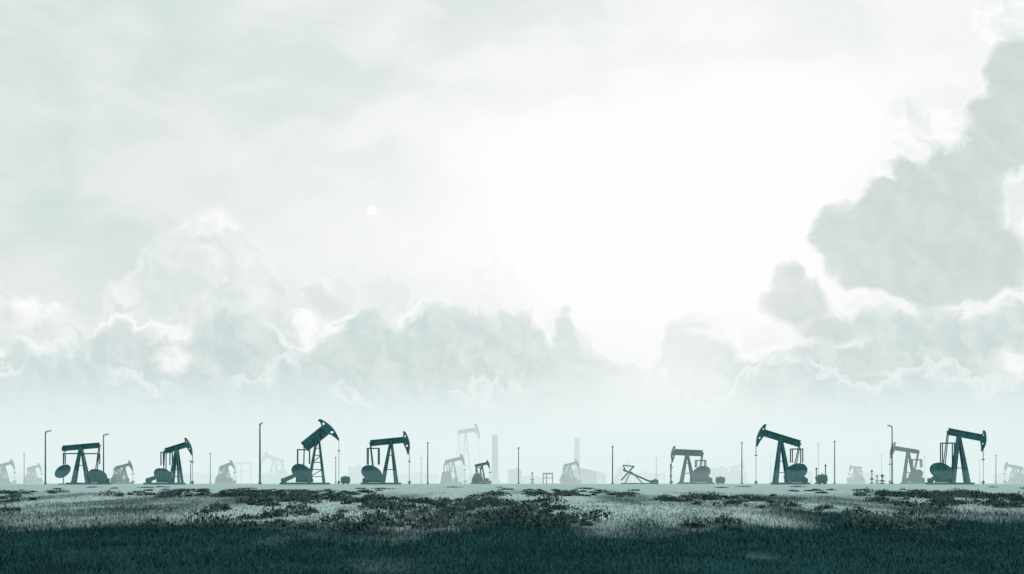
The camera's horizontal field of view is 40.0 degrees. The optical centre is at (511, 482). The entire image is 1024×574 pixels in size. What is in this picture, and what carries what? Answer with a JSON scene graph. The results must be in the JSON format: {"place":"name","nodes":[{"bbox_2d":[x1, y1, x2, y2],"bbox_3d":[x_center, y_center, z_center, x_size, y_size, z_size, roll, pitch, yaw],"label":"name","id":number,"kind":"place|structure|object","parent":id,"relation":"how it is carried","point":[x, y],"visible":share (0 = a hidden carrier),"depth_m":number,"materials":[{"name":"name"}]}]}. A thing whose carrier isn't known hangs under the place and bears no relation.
{"place":"outdoors","nodes":[
{"label":"outdoors","id":0,"kind":"place"},
{"bbox_2d":[368,206,375,214],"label":"moon","id":1,"kind":"object","parent":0,"point":[371,210],"visible":1,"depth_m":5987.49,"materials":[{"name":"white"}]},
{"bbox_2d":[0,483,1023,573],"bbox_3d":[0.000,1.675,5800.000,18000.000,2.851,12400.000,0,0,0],"label":"ground","id":2,"kind":"structure","parent":0,"point":[764,489],"depth_m":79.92,"materials":[{"name":"green plant"}]},
{"bbox_2d":[0,459,16,483],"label":"pumpjack","id":3,"kind":"object","parent":2,"relation":"on","point":[5,480],"visible":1,"depth_m":329.71,"materials":[{"name":"paint"}]},
{"bbox_2d":[4,472,25,482],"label":"industrial shed","id":4,"kind":"structure","parent":2,"relation":"on","point":[19,477],"depth_m":696.87,"materials":[{"name":"grey metal"}]},
{"bbox_2d":[23,453,25,483],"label":"street lamp","id":5,"kind":"object","parent":2,"relation":"on","point":[24,454],"visible":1,"depth_m":319.96,"materials":[{"name":"metal"}]},
{"bbox_2d":[23,463,43,483],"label":"pumpjack","id":6,"kind":"object","parent":2,"relation":"on","point":[31,478],"visible":0.97,"depth_m":369.15,"materials":[{"name":"paint"}]},
{"bbox_2d":[44,430,51,483],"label":"street lamp","id":7,"kind":"object","parent":2,"relation":"on","point":[45,482],"visible":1,"depth_m":202.91,"materials":[{"name":"metal"}]},
{"bbox_2d":[62,442,111,484],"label":"pumpjack","id":8,"kind":"object","parent":2,"relation":"on","point":[96,475],"visible":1,"depth_m":204.53,"materials":[{"name":"paint"}]},
{"bbox_2d":[55,449,70,484],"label":"counterweight paddle","id":9,"kind":"object","parent":8,"relation":"attached to","point":[62,471],"visible":1,"depth_m":202.86,"materials":[{"name":"metal"}]},
{"bbox_2d":[102,434,108,482],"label":"street lamp","id":10,"kind":"object","parent":2,"relation":"on","point":[103,451],"visible":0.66,"depth_m":209.91,"materials":[{"name":"metal"}]},
{"bbox_2d":[110,477,116,483],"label":"storage tank","id":11,"kind":"object","parent":2,"relation":"on","point":[113,480],"visible":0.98,"depth_m":249.61,"materials":[{"name":"metal"}]},
{"bbox_2d":[110,460,134,483],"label":"pumpjack","id":12,"kind":"object","parent":2,"relation":"on","point":[121,473],"visible":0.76,"depth_m":264.52,"materials":[{"name":"paint"}]},
{"bbox_2d":[143,438,193,484],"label":"pumpjack","id":13,"kind":"object","parent":2,"relation":"on","point":[163,475],"visible":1,"depth_m":204.57,"materials":[{"name":"paint"}]},
{"bbox_2d":[175,472,216,482],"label":"industrial shed","id":14,"kind":"structure","parent":2,"relation":"on","point":[201,477],"depth_m":696.80,"materials":[{"name":"grey metal"}]},
{"bbox_2d":[209,453,210,483],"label":"street lamp","id":15,"kind":"object","parent":2,"relation":"on","point":[210,469],"visible":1,"depth_m":279.93,"materials":[{"name":"metal"}]},
{"bbox_2d":[215,460,236,483],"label":"pumpjack","id":16,"kind":"object","parent":2,"relation":"on","point":[222,478],"visible":1,"depth_m":309.38,"materials":[{"name":"paint"}]},
{"bbox_2d":[235,462,251,482],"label":"pipe rack","id":17,"kind":"object","parent":2,"relation":"on","point":[241,463],"visible":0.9,"depth_m":638.90,"materials":[{"name":"metal"}]},
{"bbox_2d":[258,422,262,483],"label":"street lamp","id":18,"kind":"object","parent":2,"relation":"on","point":[259,482],"visible":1,"depth_m":202.91,"materials":[{"name":"metal"}]},
{"bbox_2d":[261,451,288,482],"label":"pumpjack","id":19,"kind":"object","parent":2,"relation":"on","point":[280,474],"visible":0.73,"depth_m":558.88,"materials":[{"name":"paint"}]},
{"bbox_2d":[262,474,294,482],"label":"walls","id":20,"kind":"structure","parent":2,"relation":"on","point":[289,481],"depth_m":597.14,"materials":[{"name":"white"}]},
{"bbox_2d":[279,419,339,484],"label":"pumpjack","id":21,"kind":"object","parent":2,"relation":"on","point":[301,472],"visible":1,"depth_m":204.40,"materials":[{"name":"paint"}]},
{"bbox_2d":[334,457,336,483],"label":"street lamp","id":22,"kind":"object","parent":2,"relation":"on","point":[335,470],"visible":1,"depth_m":279.92,"materials":[{"name":"metal"}]},
{"bbox_2d":[341,475,349,483],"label":"storage tank","id":23,"kind":"object","parent":2,"relation":"on","point":[345,479],"visible":1,"depth_m":209.53,"materials":[{"name":"metal"}]},
{"bbox_2d":[348,467,362,482],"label":"walls","id":24,"kind":"structure","parent":2,"relation":"on","point":[357,475],"depth_m":597.22,"materials":[{"name":"white"}]},
{"bbox_2d":[360,431,410,483],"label":"pumpjack","id":25,"kind":"object","parent":2,"relation":"on","point":[372,473],"visible":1,"depth_m":207.53,"materials":[{"name":"paint"}]},
{"bbox_2d":[398,472,437,482],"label":"industrial shed","id":26,"kind":"structure","parent":2,"relation":"on","point":[415,478],"depth_m":696.69,"materials":[{"name":"grey metal"}]},
{"bbox_2d":[427,442,428,483],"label":"street lamp","id":27,"kind":"object","parent":2,"relation":"on","point":[427,463],"visible":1,"depth_m":220.93,"materials":[{"name":"metal"}]},
{"bbox_2d":[439,454,466,483],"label":"pumpjack","id":28,"kind":"object","parent":2,"relation":"on","point":[446,477],"visible":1,"depth_m":339.04,"materials":[{"name":"paint"}]},
{"bbox_2d":[453,423,480,482],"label":"pumpjack","id":29,"kind":"object","parent":2,"relation":"on","point":[460,472],"visible":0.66,"depth_m":598.44,"materials":[{"name":"paint"}]},
{"bbox_2d":[469,473,483,482],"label":"industrial shed","id":30,"kind":"structure","parent":2,"relation":"on","point":[470,477],"depth_m":537.37,"materials":[{"name":"grey metal"}]},
{"bbox_2d":[471,460,491,483],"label":"pumpjack","id":31,"kind":"object","parent":2,"relation":"on","point":[478,478],"visible":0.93,"depth_m":235.35,"materials":[{"name":"paint"}]},
{"bbox_2d":[491,435,499,482],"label":"factory chimney","id":32,"kind":"object","parent":2,"relation":"on","point":[495,478],"visible":0.89,"depth_m":479.04,"materials":[{"name":"concrete"}]},
{"bbox_2d":[0,486,1023,532],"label":"scrub bushes","id":33,"kind":"object","parent":2,"relation":"on","point":[442,514],"visible":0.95,"depth_m":100.50,"materials":[{"name":"leafy shrub foliage"},{"name":"twigs"}]},
{"bbox_2d":[508,470,521,482],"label":"walls","id":34,"kind":"structure","parent":2,"relation":"on","point":[510,478],"depth_m":517.58,"materials":[{"name":"white"}]},
{"bbox_2d":[518,447,519,483],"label":"street lamp","id":35,"kind":"object","parent":2,"relation":"on","point":[518,465],"visible":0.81,"depth_m":239.92,"materials":[{"name":"metal"}]},
{"bbox_2d":[522,475,542,482],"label":"industrial shed","id":36,"kind":"structure","parent":2,"relation":"on","point":[537,479],"depth_m":617.10,"materials":[{"name":"grey metal"}]},
{"bbox_2d":[542,473,552,483],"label":"pipe rack","id":37,"kind":"object","parent":2,"relation":"on","point":[546,477],"visible":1,"depth_m":299.47,"materials":[{"name":"metal"}]},
{"bbox_2d":[559,459,580,483],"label":"pumpjack","id":38,"kind":"object","parent":2,"relation":"on","point":[565,477],"visible":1,"depth_m":349.11,"materials":[{"name":"paint"}]},
{"bbox_2d":[574,438,579,468],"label":"factory chimney","id":39,"kind":"object","parent":2,"relation":"on","point":[576,449],"visible":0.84,"depth_m":539.15,"materials":[{"name":"concrete"}]},
{"bbox_2d":[569,468,596,482],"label":"industrial shed","id":40,"kind":"structure","parent":2,"relation":"on","point":[588,476],"depth_m":456.84,"materials":[{"name":"grey metal"}]},
{"bbox_2d":[595,471,605,482],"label":"industrial shed","id":41,"kind":"structure","parent":2,"relation":"on","point":[601,477],"depth_m":557.49,"materials":[{"name":"grey metal"}]},
{"bbox_2d":[611,446,613,483],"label":"street lamp","id":42,"kind":"object","parent":2,"relation":"on","point":[612,466],"visible":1,"depth_m":220.92,"materials":[{"name":"metal"}]},
{"bbox_2d":[613,464,632,482],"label":"pumpjack","id":43,"kind":"object","parent":2,"relation":"on","point":[618,477],"visible":0.77,"depth_m":598.47,"materials":[{"name":"paint"}]},
{"bbox_2d":[621,465,657,483],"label":"collapsed pumpjack","id":44,"kind":"object","parent":2,"relation":"on","point":[654,481],"visible":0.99,"depth_m":227.80,"materials":[{"name":"paint"}]},
{"bbox_2d":[626,474,653,482],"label":"walls","id":45,"kind":"structure","parent":2,"relation":"on","point":[637,480],"depth_m":696.82,"materials":[{"name":"white"}]},
{"bbox_2d":[628,471,653,473],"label":"roof","id":46,"kind":"structure","parent":45,"relation":"on","point":[644,472],"depth_m":696.87,"materials":[{"name":"white"}]},
{"bbox_2d":[654,474,664,482],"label":"pipe rack","id":47,"kind":"object","parent":2,"relation":"on","point":[658,475],"visible":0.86,"depth_m":559.04,"materials":[{"name":"metal"}]},
{"bbox_2d":[669,446,714,483],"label":"pumpjack","id":48,"kind":"object","parent":2,"relation":"on","point":[700,474],"visible":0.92,"depth_m":245.46,"materials":[{"name":"paint"}]},
{"bbox_2d":[709,469,727,482],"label":"walls","id":49,"kind":"structure","parent":2,"relation":"on","point":[717,471],"depth_m":597.21,"materials":[{"name":"white"}]},
{"bbox_2d":[715,476,724,483],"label":"storage tank","id":50,"kind":"object","parent":2,"relation":"on","point":[720,479],"visible":0.96,"depth_m":235.54,"materials":[{"name":"metal"}]},
{"bbox_2d":[727,462,745,482],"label":"pumpjack","id":51,"kind":"object","parent":2,"relation":"on","point":[733,478],"visible":0.91,"depth_m":588.56,"materials":[{"name":"paint"}]},
{"bbox_2d":[728,473,747,482],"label":"walls","id":52,"kind":"structure","parent":2,"relation":"on","point":[746,478],"depth_m":657.12,"materials":[{"name":"white"}]},
{"bbox_2d":[741,442,742,483],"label":"street lamp","id":53,"kind":"object","parent":2,"relation":"on","point":[741,465],"visible":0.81,"depth_m":239.95,"materials":[{"name":"metal"}]},
{"bbox_2d":[769,455,771,482],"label":"street lamp","id":54,"kind":"object","parent":2,"relation":"on","point":[770,456],"visible":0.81,"depth_m":519.88,"materials":[{"name":"metal"}]},
{"bbox_2d":[754,424,809,483],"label":"pumpjack","id":55,"kind":"object","parent":2,"relation":"on","point":[796,472],"visible":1,"depth_m":206.56,"materials":[{"name":"paint"}]},
{"bbox_2d":[784,473,812,482],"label":"walls","id":56,"kind":"structure","parent":2,"relation":"on","point":[810,480],"depth_m":617.35,"materials":[{"name":"white"}]},
{"bbox_2d":[817,443,819,473],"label":"street lamp","id":57,"kind":"object","parent":2,"relation":"on","point":[818,444],"visible":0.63,"depth_m":399.89,"materials":[{"name":"metal"}]},
{"bbox_2d":[817,473,827,483],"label":"storage tank","id":58,"kind":"object","parent":2,"relation":"on","point":[822,478],"visible":1,"depth_m":206.48,"materials":[{"name":"metal"}]},
{"bbox_2d":[833,441,835,483],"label":"street lamp","id":59,"kind":"object","parent":2,"relation":"on","point":[834,462],"visible":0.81,"depth_m":244.91,"materials":[{"name":"metal"}]},
{"bbox_2d":[847,465,865,483],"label":"pumpjack","id":60,"kind":"object","parent":2,"relation":"on","point":[857,478],"visible":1,"depth_m":379.19,"materials":[{"name":"paint"}]},
{"bbox_2d":[851,472,886,482],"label":"industrial shed","id":61,"kind":"structure","parent":2,"relation":"on","point":[866,476],"depth_m":676.87,"materials":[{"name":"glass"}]},
{"bbox_2d":[887,425,892,483],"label":"street lamp","id":62,"kind":"object","parent":2,"relation":"on","point":[891,456],"visible":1,"depth_m":220.93,"materials":[{"name":"metal"}]},
{"bbox_2d":[888,442,925,483],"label":"pumpjack","id":63,"kind":"object","parent":2,"relation":"on","point":[915,476],"visible":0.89,"depth_m":259.35,"materials":[{"name":"paint"}]},
{"bbox_2d":[925,428,986,483],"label":"pumpjack","id":64,"kind":"object","parent":2,"relation":"on","point":[941,472],"visible":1,"depth_m":208.52,"materials":[{"name":"paint"}]},
{"bbox_2d":[994,474,1012,482],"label":"walls","id":65,"kind":"structure","parent":2,"relation":"on","point":[998,479],"depth_m":636.93,"materials":[{"name":"white"}]},
{"bbox_2d":[1002,462,1023,483],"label":"pumpjack","id":66,"kind":"object","parent":2,"relation":"on","point":[1017,478],"visible":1,"depth_m":369.39,"materials":[{"name":"paint"}]},
{"bbox_2d":[0,0,1023,482],"label":"sky","id":67,"kind":"structure","parent":0,"point":[642,229],"materials":[{"name":"white"}]}
]}

